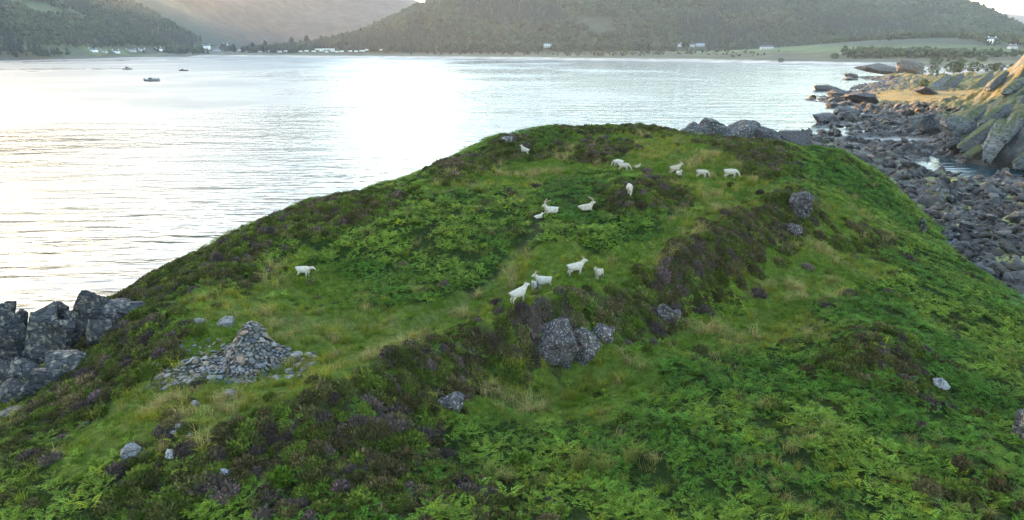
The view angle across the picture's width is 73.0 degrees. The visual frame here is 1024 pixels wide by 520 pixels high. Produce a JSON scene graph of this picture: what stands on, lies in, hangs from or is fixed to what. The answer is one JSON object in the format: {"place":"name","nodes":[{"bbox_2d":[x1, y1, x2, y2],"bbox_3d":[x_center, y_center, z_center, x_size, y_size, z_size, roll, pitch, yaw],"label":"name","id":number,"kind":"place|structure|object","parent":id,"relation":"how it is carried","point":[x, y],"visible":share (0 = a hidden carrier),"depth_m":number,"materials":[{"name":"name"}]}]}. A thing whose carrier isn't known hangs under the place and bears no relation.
{"place":"outdoors","nodes":[
{"label":"outdoors","id":0,"kind":"place"},
{"bbox_2d":[0,57,1023,319],"bbox_3d":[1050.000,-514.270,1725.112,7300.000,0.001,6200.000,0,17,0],"label":"sea","id":1,"kind":"structure","parent":0,"point":[114,177],"depth_m":199.31,"materials":[{"name":"grey liquid"}]},
{"bbox_2d":[22,60,121,69],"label":"seaweed","id":2,"kind":"object","parent":1,"relation":"on","point":[66,61],"visible":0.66,"depth_m":933.51,"materials":[{"name":"brown plant"}]},
{"bbox_2d":[812,112,837,122],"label":"skerry","id":3,"kind":"structure","parent":1,"relation":"in","point":[827,117],"depth_m":201.29,"materials":[{"name":"grey stone"}]},
{"bbox_2d":[814,85,841,90],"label":"skerry","id":4,"kind":"structure","parent":1,"relation":"in","point":[823,87],"depth_m":343.73,"materials":[{"name":"grey stone"}]},
{"bbox_2d":[827,89,849,98],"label":"skerry","id":5,"kind":"structure","parent":1,"relation":"in","point":[835,93],"depth_m":290.99,"materials":[{"name":"grey stone"}]},
{"bbox_2d":[833,106,856,114],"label":"skerry","id":6,"kind":"structure","parent":1,"relation":"in","point":[844,109],"depth_m":223.39,"materials":[{"name":"grey stone"}]},
{"bbox_2d":[844,73,857,77],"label":"skerry","id":7,"kind":"structure","parent":1,"relation":"on","point":[853,75],"depth_m":477.27,"materials":[{"name":"stone"}]},
{"bbox_2d":[841,92,878,102],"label":"skerry","id":8,"kind":"structure","parent":1,"relation":"in","point":[865,96],"depth_m":270.31,"materials":[{"name":"grey stone"}]},
{"bbox_2d":[0,124,1023,519],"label":"headland ground","id":9,"kind":"structure","parent":0,"point":[662,474],"depth_m":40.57,"materials":[{"name":"green plant"}]},
{"bbox_2d":[0,360,10,385],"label":"rock stack","id":10,"kind":"object","parent":9,"relation":"on","point":[4,365],"visible":0.27,"depth_m":42.40,"materials":[{"name":"grey stone"}]},
{"bbox_2d":[0,301,16,312],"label":"rock stack","id":11,"kind":"object","parent":9,"relation":"on","point":[10,306],"visible":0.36,"depth_m":50.18,"materials":[{"name":"grey stone"}]},
{"bbox_2d":[0,405,20,418],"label":"shore rock","id":12,"kind":"object","parent":9,"relation":"on","point":[4,411],"visible":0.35,"depth_m":36.27,"materials":[{"name":"grey stone"}]},
{"bbox_2d":[0,307,25,361],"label":"rock stack","id":13,"kind":"object","parent":9,"relation":"on","point":[12,334],"visible":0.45,"depth_m":45.41,"materials":[{"name":"grey stone"}]},
{"bbox_2d":[0,378,26,404],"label":"shore rock","id":14,"kind":"object","parent":9,"relation":"on","point":[10,388],"visible":0.7,"depth_m":38.88,"materials":[{"name":"grey stone"}]},
{"bbox_2d":[16,308,27,327],"bbox_3d":[-35.027,5.634,49.247,2.204,4.753,0.642,7,19,22],"label":"rock stack","id":15,"kind":"object","parent":9,"relation":"on","point":[22,313],"visible":0.18,"depth_m":48.47,"materials":[{"name":"grey stone"}]},
{"bbox_2d":[3,357,43,381],"bbox_3d":[-29.584,6.762,42.308,2.332,1.780,1.713,3,18,9],"label":"shore rock","id":16,"kind":"object","parent":9,"relation":"on","point":[19,369],"visible":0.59,"depth_m":41.82,"materials":[{"name":"grey stone"}]},
{"bbox_2d":[20,380,37,396],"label":"shore rock","id":17,"kind":"object","parent":9,"relation":"on","point":[25,390],"visible":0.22,"depth_m":38.49,"materials":[{"name":"grey stone"}]},
{"bbox_2d":[22,301,57,365],"bbox_3d":[-29.568,5.214,43.480,2.444,5.123,1.661,-5,18,-16],"label":"rock stack","id":18,"kind":"object","parent":9,"relation":"on","point":[36,347],"visible":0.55,"depth_m":42.85,"materials":[{"name":"grey stone"}]},
{"bbox_2d":[27,367,65,390],"bbox_3d":[-25.556,6.583,38.585,2.201,1.463,1.545,-6,18,-20],"label":"shore rock","id":19,"kind":"object","parent":9,"relation":"on","point":[39,378],"visible":0.69,"depth_m":37.86,"materials":[{"name":"grey stone"}]},
{"bbox_2d":[44,319,77,349],"bbox_3d":[-27.758,5.008,42.955,2.023,3.324,1.421,7,19,21],"label":"rock stack","id":20,"kind":"object","parent":9,"relation":"on","point":[62,334],"visible":0.71,"depth_m":42.31,"materials":[{"name":"grey stone"}]},
{"bbox_2d":[56,301,68,319],"bbox_3d":[-29.391,4.709,44.615,1.963,4.217,0.782,-7,19,-21],"label":"rock stack","id":21,"kind":"object","parent":9,"relation":"on","point":[62,307],"visible":0.28,"depth_m":44.23,"materials":[{"name":"grey stone"}]},
{"bbox_2d":[44,349,87,372],"bbox_3d":[-25.228,5.930,39.383,2.392,1.757,1.703,-9,20,-28],"label":"shore rock","id":22,"kind":"object","parent":9,"relation":"on","point":[66,361],"visible":0.57,"depth_m":38.88,"materials":[{"name":"grey stone"}]},
{"bbox_2d":[64,310,85,340],"bbox_3d":[-27.540,4.515,43.553,2.070,2.952,1.297,0,17,0],"label":"rock stack","id":23,"kind":"object","parent":9,"relation":"on","point":[80,323],"visible":0.38,"depth_m":42.97,"materials":[{"name":"grey stone"}]},
{"bbox_2d":[67,290,109,323],"bbox_3d":[-26.754,3.685,43.731,2.476,4.067,1.555,-4,18,-12],"label":"rock stack","id":24,"kind":"object","parent":9,"relation":"on","point":[88,305],"visible":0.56,"depth_m":42.96,"materials":[{"name":"grey stone"}]},
{"bbox_2d":[86,318,113,344],"bbox_3d":[-24.654,4.410,41.701,2.096,2.188,1.418,5,18,15],"label":"rock stack","id":25,"kind":"object","parent":9,"relation":"on","point":[96,329],"visible":0.6,"depth_m":41.07,"materials":[{"name":"grey stone"}]},
{"bbox_2d":[98,298,131,322],"bbox_3d":[-25.041,3.372,44.163,3.023,1.530,2.661,0,17,0],"label":"shore rock","id":26,"kind":"object","parent":9,"relation":"on","point":[108,311],"visible":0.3,"depth_m":43.50,"materials":[{"name":"grey stone"}]},
{"bbox_2d":[116,301,144,315],"bbox_3d":[-23.728,3.036,43.608,2.147,0.976,1.549,-6,18,-19],"label":"shore rock","id":27,"kind":"object","parent":9,"relation":"on","point":[123,309],"visible":0.52,"depth_m":43.04,"materials":[{"name":"grey stone"}]},
{"bbox_2d":[120,442,141,460],"bbox_3d":[-15.873,8.227,28.909,0.742,1.384,0.597,-4,18,-11],"label":"stone","id":28,"kind":"object","parent":9,"relation":"on","point":[132,449],"visible":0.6,"depth_m":28.58,"materials":[{"name":"grey stone"}]},
{"bbox_2d":[165,449,173,458],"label":"stone","id":29,"kind":"object","parent":9,"relation":"on","point":[168,452],"visible":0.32,"depth_m":28.23,"materials":[{"name":"stone"}]},
{"bbox_2d":[216,316,234,326],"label":"boulder","id":30,"kind":"object","parent":9,"relation":"on","point":[226,320],"visible":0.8,"depth_m":40.18,"materials":[{"name":"stone"}]},
{"bbox_2d":[146,320,317,390],"bbox_3d":[-14.680,4.928,36.936,8.400,3.049,6.160,0,17,0],"label":"cairn","id":31,"kind":"object","parent":9,"relation":"on","point":[253,347],"visible":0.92,"depth_m":36.42,"materials":[{"name":"stone"}]},
{"bbox_2d":[265,463,296,487],"bbox_3d":[-8.995,8.372,27.022,1.359,0.794,1.292,0,17,0],"label":"moss tussock","id":32,"kind":"object","parent":9,"relation":"on","point":[283,476],"visible":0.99,"depth_m":26.80,"materials":[{"name":"green plant"}]},
{"bbox_2d":[295,266,314,275],"bbox_3d":[-14.455,0.807,48.384,1.533,0.909,0.461,3,18,7],"label":"goat","id":33,"kind":"object","parent":9,"relation":"on","point":[303,269],"visible":1,"depth_m":48.19},
{"bbox_2d":[437,391,463,413],"bbox_3d":[-3.011,6.964,33.305,1.383,1.214,0.965,3,18,10],"label":"lichened rock","id":34,"kind":"object","parent":9,"relation":"on","point":[453,401],"visible":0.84,"depth_m":33.00,"materials":[{"name":"grey stone"}]},
{"bbox_2d":[500,136,513,141],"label":"crag","id":35,"kind":"structure","parent":9,"relation":"on","point":[507,138],"depth_m":74.02,"materials":[{"name":"grey stone"}]},
{"bbox_2d":[0,122,1023,519],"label":"heather","id":36,"kind":"object","parent":9,"relation":"on","point":[380,442],"visible":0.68,"depth_m":37.77,"materials":[{"name":"green plant"}]},
{"bbox_2d":[0,228,1023,519],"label":"bracken","id":37,"kind":"object","parent":9,"relation":"on","point":[976,382],"visible":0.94,"depth_m":31.69,"materials":[{"name":"green plant"}]},
{"bbox_2d":[508,282,529,303],"bbox_3d":[0.449,1.932,40.715,1.390,1.179,0.464,-12,20,-15],"label":"goat","id":38,"kind":"object","parent":9,"relation":"on","point":[515,293],"visible":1,"depth_m":40.54},
{"bbox_2d":[508,449,534,470],"bbox_3d":[0.445,8.469,29.388,1.359,0.794,1.292,0,17,0],"label":"moss tussock","id":39,"kind":"object","parent":9,"relation":"on","point":[525,457],"visible":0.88,"depth_m":29.21,"materials":[{"name":"green plant"}]},
{"bbox_2d":[530,470,551,488],"bbox_3d":[1.168,8.822,27.680,1.000,0.622,0.948,0,17,0],"label":"rush clump","id":40,"kind":"object","parent":9,"relation":"on","point":[540,480],"visible":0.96,"depth_m":27.67,"materials":[{"name":"green plant"}]},
{"bbox_2d":[532,271,551,287],"bbox_3d":[1.994,1.308,45.586,1.460,1.341,0.487,-9,19,-18],"label":"goat","id":41,"kind":"object","parent":9,"relation":"on","point":[540,280],"visible":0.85,"depth_m":45.40},
{"bbox_2d":[542,199,558,212],"bbox_3d":[3.068,-4.274,55.029,1.599,1.179,0.641,-10,20,-28],"label":"goat","id":42,"kind":"object","parent":9,"relation":"on","point":[550,209],"visible":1,"depth_m":54.84},
{"bbox_2d":[538,318,578,368],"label":"crag","id":43,"kind":"structure","parent":9,"relation":"on","point":[558,346],"depth_m":39.47,"materials":[{"name":"grey stone"}]},
{"bbox_2d":[556,444,594,473],"bbox_3d":[2.838,8.399,28.980,1.758,1.039,1.703,-7,19,-23],"label":"rush clump","id":44,"kind":"object","parent":9,"relation":"on","point":[577,465],"visible":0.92,"depth_m":29.05,"materials":[{"name":"green plant"}]},
{"bbox_2d":[566,256,587,275],"bbox_3d":[4.452,0.424,47.435,1.502,1.379,0.501,-2,17,-2],"label":"goat","id":45,"kind":"object","parent":9,"relation":"on","point":[572,267],"visible":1,"depth_m":47.26},
{"bbox_2d":[142,124,1023,367],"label":"bracken","id":46,"kind":"object","parent":9,"relation":"on","point":[966,288],"visible":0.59,"depth_m":56.15,"materials":[{"name":"green plant"}]},
{"bbox_2d":[577,196,595,210],"bbox_3d":[6.035,-4.540,55.926,1.530,1.128,0.613,-1,17,-8],"label":"goat","id":47,"kind":"object","parent":9,"relation":"on","point":[586,207],"visible":1,"depth_m":55.81},
{"bbox_2d":[573,327,601,365],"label":"crag","id":48,"kind":"structure","parent":9,"relation":"on","point":[589,344],"depth_m":40.07,"materials":[{"name":"grey stone"}]},
{"bbox_2d":[594,266,603,279],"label":"goat","id":49,"kind":"object","parent":9,"relation":"on","point":[599,271],"visible":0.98,"depth_m":47.08},
{"bbox_2d":[592,323,612,343],"bbox_3d":[5.318,4.470,41.046,1.312,1.347,0.978,0,17,0],"label":"lichened rock","id":50,"kind":"object","parent":9,"relation":"on","point":[603,332],"visible":0.9,"depth_m":40.74,"materials":[{"name":"grey stone"}]},
{"bbox_2d":[591,451,615,475],"bbox_3d":[3.750,8.512,28.731,1.333,0.829,1.263,0,17,0],"label":"rush clump","id":51,"kind":"object","parent":9,"relation":"on","point":[602,465],"visible":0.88,"depth_m":28.74,"materials":[{"name":"green plant"}]},
{"bbox_2d":[618,163,631,170],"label":"goat","id":52,"kind":"object","parent":9,"relation":"on","point":[623,165],"visible":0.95,"depth_m":65.65},
{"bbox_2d":[612,439,645,467],"bbox_3d":[5.057,8.234,29.361,1.583,0.935,1.533,-7,19,-23],"label":"rush clump","id":53,"kind":"object","parent":9,"relation":"on","point":[630,454],"visible":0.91,"depth_m":29.39,"materials":[{"name":"green plant"}]},
{"bbox_2d":[626,183,632,195],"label":"goat","id":54,"kind":"object","parent":9,"relation":"on","point":[629,186],"visible":0.98,"depth_m":56.93},
{"bbox_2d":[630,318,645,329],"bbox_3d":[7.721,3.884,42.538,1.178,0.688,1.119,0,17,0],"label":"moss tussock","id":55,"kind":"object","parent":9,"relation":"on","point":[638,323],"visible":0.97,"depth_m":42.26,"materials":[{"name":"green plant"}]},
{"bbox_2d":[656,304,677,319],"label":"lichened rock","id":56,"kind":"object","parent":9,"relation":"on","point":[665,312],"visible":0.71,"depth_m":44.19,"materials":[{"name":"grey stone"}]},
{"bbox_2d":[669,161,683,173],"bbox_3d":[15.201,-8.549,64.061,1.390,1.277,0.464,-1,17,-8],"label":"goat","id":57,"kind":"object","parent":9,"relation":"on","point":[675,167],"visible":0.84,"depth_m":63.90},
{"bbox_2d":[696,169,710,177],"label":"goat","id":58,"kind":"object","parent":9,"relation":"on","point":[701,171],"visible":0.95,"depth_m":63.53},
{"bbox_2d":[724,169,740,178],"bbox_3d":[20.344,-7.962,63.959,1.636,0.974,0.530,3,18,12],"label":"goat","id":59,"kind":"object","parent":9,"relation":"on","point":[730,171],"visible":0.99,"depth_m":63.77},
{"bbox_2d":[787,223,802,236],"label":"lichened rock","id":60,"kind":"object","parent":9,"relation":"on","point":[798,230],"visible":0.82,"depth_m":55.61,"materials":[{"name":"grey stone"}]},
{"bbox_2d":[788,191,813,217],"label":"crag","id":61,"kind":"structure","parent":9,"relation":"on","point":[800,203],"depth_m":57.30,"materials":[{"name":"grey stone"}]},
{"bbox_2d":[919,217,926,232],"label":"tilted rock","id":62,"kind":"object","parent":9,"relation":"on","point":[922,226],"visible":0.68,"depth_m":71.37,"materials":[{"name":"grey stone"}]},
{"bbox_2d":[933,377,950,389],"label":"crag","id":63,"kind":"structure","parent":9,"relation":"on","point":[940,382],"depth_m":38.10,"materials":[{"name":"stone"}]},
{"bbox_2d":[940,229,953,240],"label":"boulder","id":64,"kind":"object","parent":9,"relation":"on","point":[948,233],"visible":0.7,"depth_m":76.86,"materials":[{"name":"grey stone"}]},
{"bbox_2d":[1011,408,1023,440],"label":"crag","id":65,"kind":"structure","parent":9,"relation":"on","point":[1018,426],"depth_m":34.04,"materials":[{"name":"grey stone"}]},
{"bbox_2d":[0,0,1023,74],"bbox_3d":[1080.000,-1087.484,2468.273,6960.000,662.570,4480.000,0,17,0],"label":"hills","id":66,"kind":"structure","parent":0,"point":[218,23],"depth_m":1454.19,"materials":[{"name":"green plant"}]},
{"bbox_2d":[0,0,214,56],"bbox_3d":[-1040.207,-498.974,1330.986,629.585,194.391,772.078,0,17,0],"label":"woodland","id":67,"kind":"object","parent":66,"relation":"on","point":[16,18],"visible":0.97,"depth_m":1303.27,"materials":[{"name":"green plant"}]},
{"bbox_2d":[163,0,484,53],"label":"woodland","id":68,"kind":"object","parent":66,"relation":"on","point":[190,49],"visible":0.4,"depth_m":1437.20,"materials":[{"name":"green plant"}]},
{"bbox_2d":[410,47,779,56],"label":"hedgerow","id":69,"kind":"object","parent":66,"relation":"on","point":[631,53],"visible":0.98,"depth_m":1169.93,"materials":[{"name":"green plant"}]},
{"bbox_2d":[269,0,1023,52],"bbox_3d":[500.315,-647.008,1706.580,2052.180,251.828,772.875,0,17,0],"label":"woodland","id":70,"kind":"object","parent":66,"relation":"on","point":[642,20],"visible":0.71,"depth_m":1526.61,"materials":[{"name":"green plant"}]},
{"bbox_2d":[760,45,773,49],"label":"barn","id":71,"kind":"structure","parent":66,"relation":"on","point":[764,47],"depth_m":1133.94,"materials":[{"name":"stone"}]},
{"bbox_2d":[853,63,898,74],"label":"outcrop","id":72,"kind":"object","parent":66,"relation":"on","point":[878,68],"visible":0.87,"depth_m":505.82,"materials":[{"name":"grey stone"}]},
{"bbox_2d":[896,59,924,74],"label":"outcrop","id":73,"kind":"object","parent":66,"relation":"on","point":[911,66],"visible":0.93,"depth_m":471.96,"materials":[{"name":"grey stone"}]},
{"bbox_2d":[820,30,1023,60],"bbox_3d":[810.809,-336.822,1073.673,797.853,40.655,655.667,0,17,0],"label":"woodland","id":74,"kind":"object","parent":66,"relation":"on","point":[890,51],"visible":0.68,"depth_m":900.09,"materials":[{"name":"green plant"}]},
{"bbox_2d":[926,65,940,73],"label":"tree","id":75,"kind":"object","parent":66,"relation":"on","point":[934,69],"visible":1,"depth_m":521.88,"materials":[{"name":"green plant"}]},
{"bbox_2d":[930,56,944,64],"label":"tree","id":76,"kind":"object","parent":66,"relation":"on","point":[933,58],"visible":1,"depth_m":725.85,"materials":[{"name":"green plant"}]},
{"bbox_2d":[943,61,964,73],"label":"tree","id":77,"kind":"object","parent":66,"relation":"on","point":[950,64],"visible":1,"depth_m":488.51,"materials":[{"name":"green plant"}]},
{"bbox_2d":[965,62,982,71],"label":"tree","id":78,"kind":"object","parent":66,"relation":"on","point":[971,68],"visible":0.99,"depth_m":500.02,"materials":[{"name":"green plant"}]},
{"bbox_2d":[982,63,999,71],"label":"tree","id":79,"kind":"object","parent":66,"relation":"on","point":[995,66],"visible":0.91,"depth_m":486.73,"materials":[{"name":"green plant"}]},
{"bbox_2d":[417,0,1023,14],"label":"sky","id":80,"kind":"structure","parent":0,"point":[1016,7],"materials":[{"name":"white"}]},
{"bbox_2d":[796,55,1023,293],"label":"rocky shore","id":81,"kind":"structure","parent":0,"point":[964,96],"depth_m":159.39,"materials":[{"name":"grey stone"}]},
{"bbox_2d":[680,121,710,133],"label":"outcrop","id":82,"kind":"object","parent":81,"relation":"on","point":[693,126],"visible":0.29,"depth_m":138.50,"materials":[{"name":"grey stone"}]},
{"bbox_2d":[699,117,729,134],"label":"outcrop","id":83,"kind":"object","parent":81,"relation":"on","point":[714,126],"visible":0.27,"depth_m":139.30,"materials":[{"name":"grey stone"}]},
{"bbox_2d":[722,119,760,137],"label":"outcrop","id":84,"kind":"object","parent":81,"relation":"on","point":[744,128],"visible":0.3,"depth_m":138.72,"materials":[{"name":"grey stone"}]},
{"bbox_2d":[756,126,781,139],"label":"outcrop","id":85,"kind":"object","parent":81,"relation":"on","point":[765,132],"visible":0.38,"depth_m":136.77,"materials":[{"name":"grey stone"}]},
{"bbox_2d":[779,130,813,145],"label":"outcrop","id":86,"kind":"object","parent":81,"relation":"on","point":[800,138],"visible":0.41,"depth_m":140.83,"materials":[{"name":"grey stone"}]},
{"bbox_2d":[825,102,841,106],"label":"skerry","id":87,"kind":"structure","parent":81,"relation":"on","point":[829,104],"depth_m":253.28,"materials":[{"name":"stone"}]},
{"bbox_2d":[802,95,1023,292],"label":"rubble","id":88,"kind":"object","parent":81,"relation":"on","point":[1009,270],"visible":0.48,"depth_m":101.50,"materials":[{"name":"stone"}]},
{"bbox_2d":[917,79,929,86],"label":"tree","id":89,"kind":"object","parent":81,"relation":"on","point":[921,82],"visible":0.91,"depth_m":311.67,"materials":[{"name":"green plant"}]},
{"bbox_2d":[913,87,937,94],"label":"outcrop","id":90,"kind":"object","parent":81,"relation":"on","point":[924,90],"visible":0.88,"depth_m":282.64,"materials":[{"name":"grey stone"}]},
{"bbox_2d":[917,117,941,132],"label":"outcrop","id":91,"kind":"object","parent":81,"relation":"on","point":[929,125],"visible":0.77,"depth_m":168.35,"materials":[{"name":"grey stone"}]},
{"bbox_2d":[929,185,941,191],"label":"shore boulder","id":92,"kind":"object","parent":81,"relation":"on","point":[934,188],"visible":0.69,"depth_m":98.53,"materials":[{"name":"stone"}]},
{"bbox_2d":[927,73,951,87],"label":"sunlit crag","id":93,"kind":"structure","parent":81,"relation":"on","point":[941,81],"depth_m":319.49,"materials":[{"name":"grey stone"}]},
{"bbox_2d":[941,213,954,219],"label":"shore boulder","id":94,"kind":"object","parent":81,"relation":"on","point":[949,214],"visible":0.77,"depth_m":86.82,"materials":[{"name":"stone"}]},
{"bbox_2d":[942,137,961,149],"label":"outcrop","id":95,"kind":"object","parent":81,"relation":"on","point":[951,143],"visible":0.49,"depth_m":142.64,"materials":[{"name":"grey stone"}]},
{"bbox_2d":[943,72,964,87],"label":"sunlit crag","id":96,"kind":"structure","parent":81,"relation":"on","point":[954,80],"depth_m":319.12,"materials":[{"name":"grey stone"}]},
{"bbox_2d":[939,115,977,136],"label":"outcrop","id":97,"kind":"object","parent":81,"relation":"on","point":[953,126],"visible":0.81,"depth_m":152.96,"materials":[{"name":"grey stone"}]},
{"bbox_2d":[959,220,972,228],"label":"shore boulder","id":98,"kind":"object","parent":81,"relation":"on","point":[965,224],"visible":0.92,"depth_m":82.35,"materials":[{"name":"grey stone"}]},
{"bbox_2d":[962,143,982,158],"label":"cliff rock","id":99,"kind":"object","parent":81,"relation":"on","point":[973,151],"visible":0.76,"depth_m":135.34,"materials":[{"name":"stone"}]},
{"bbox_2d":[968,209,979,216],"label":"shore boulder","id":100,"kind":"object","parent":81,"relation":"on","point":[972,213],"visible":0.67,"depth_m":89.95,"materials":[{"name":"stone"}]},
{"bbox_2d":[963,104,987,120],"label":"cliff rock","id":101,"kind":"object","parent":81,"relation":"on","point":[976,113],"visible":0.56,"depth_m":168.66,"materials":[{"name":"grey stone"}]},
{"bbox_2d":[957,118,995,152],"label":"cliff rock","id":102,"kind":"object","parent":81,"relation":"on","point":[977,136],"visible":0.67,"depth_m":138.21,"materials":[{"name":"grey stone"}]},
{"bbox_2d":[971,70,993,87],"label":"sunlit crag","id":103,"kind":"structure","parent":81,"relation":"on","point":[984,80],"depth_m":312.21,"materials":[{"name":"grey stone"}]},
{"bbox_2d":[982,214,998,218],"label":"shore boulder","id":104,"kind":"object","parent":81,"relation":"on","point":[990,216],"visible":1,"depth_m":86.36,"materials":[{"name":"stone"}]},
{"bbox_2d":[977,103,1013,127],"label":"cliff rock","id":105,"kind":"object","parent":81,"relation":"on","point":[1000,111],"visible":0.67,"depth_m":156.00,"materials":[{"name":"grey stone"}]},
{"bbox_2d":[983,69,1008,91],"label":"sunlit crag","id":106,"kind":"structure","parent":81,"relation":"on","point":[995,81],"depth_m":213.84,"materials":[{"name":"grey stone"}]},
{"bbox_2d":[982,118,1010,164],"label":"cliff rock","id":107,"kind":"object","parent":81,"relation":"on","point":[992,145],"visible":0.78,"depth_m":129.09,"materials":[{"name":"grey stone"}]},
{"bbox_2d":[1001,109,1023,143],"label":"cliff rock","id":108,"kind":"object","parent":81,"relation":"on","point":[1015,120],"visible":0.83,"depth_m":128.53,"materials":[{"name":"grey stone"}]},
{"bbox_2d":[1001,77,1023,95],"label":"cliff rock","id":109,"kind":"object","parent":81,"relation":"on","point":[1015,85],"visible":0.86,"depth_m":183.88,"materials":[{"name":"grey stone"}]},
{"bbox_2d":[1012,151,1023,170],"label":"cliff rock","id":110,"kind":"object","parent":81,"relation":"on","point":[1018,162],"visible":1,"depth_m":125.11,"materials":[{"name":"grey stone"}]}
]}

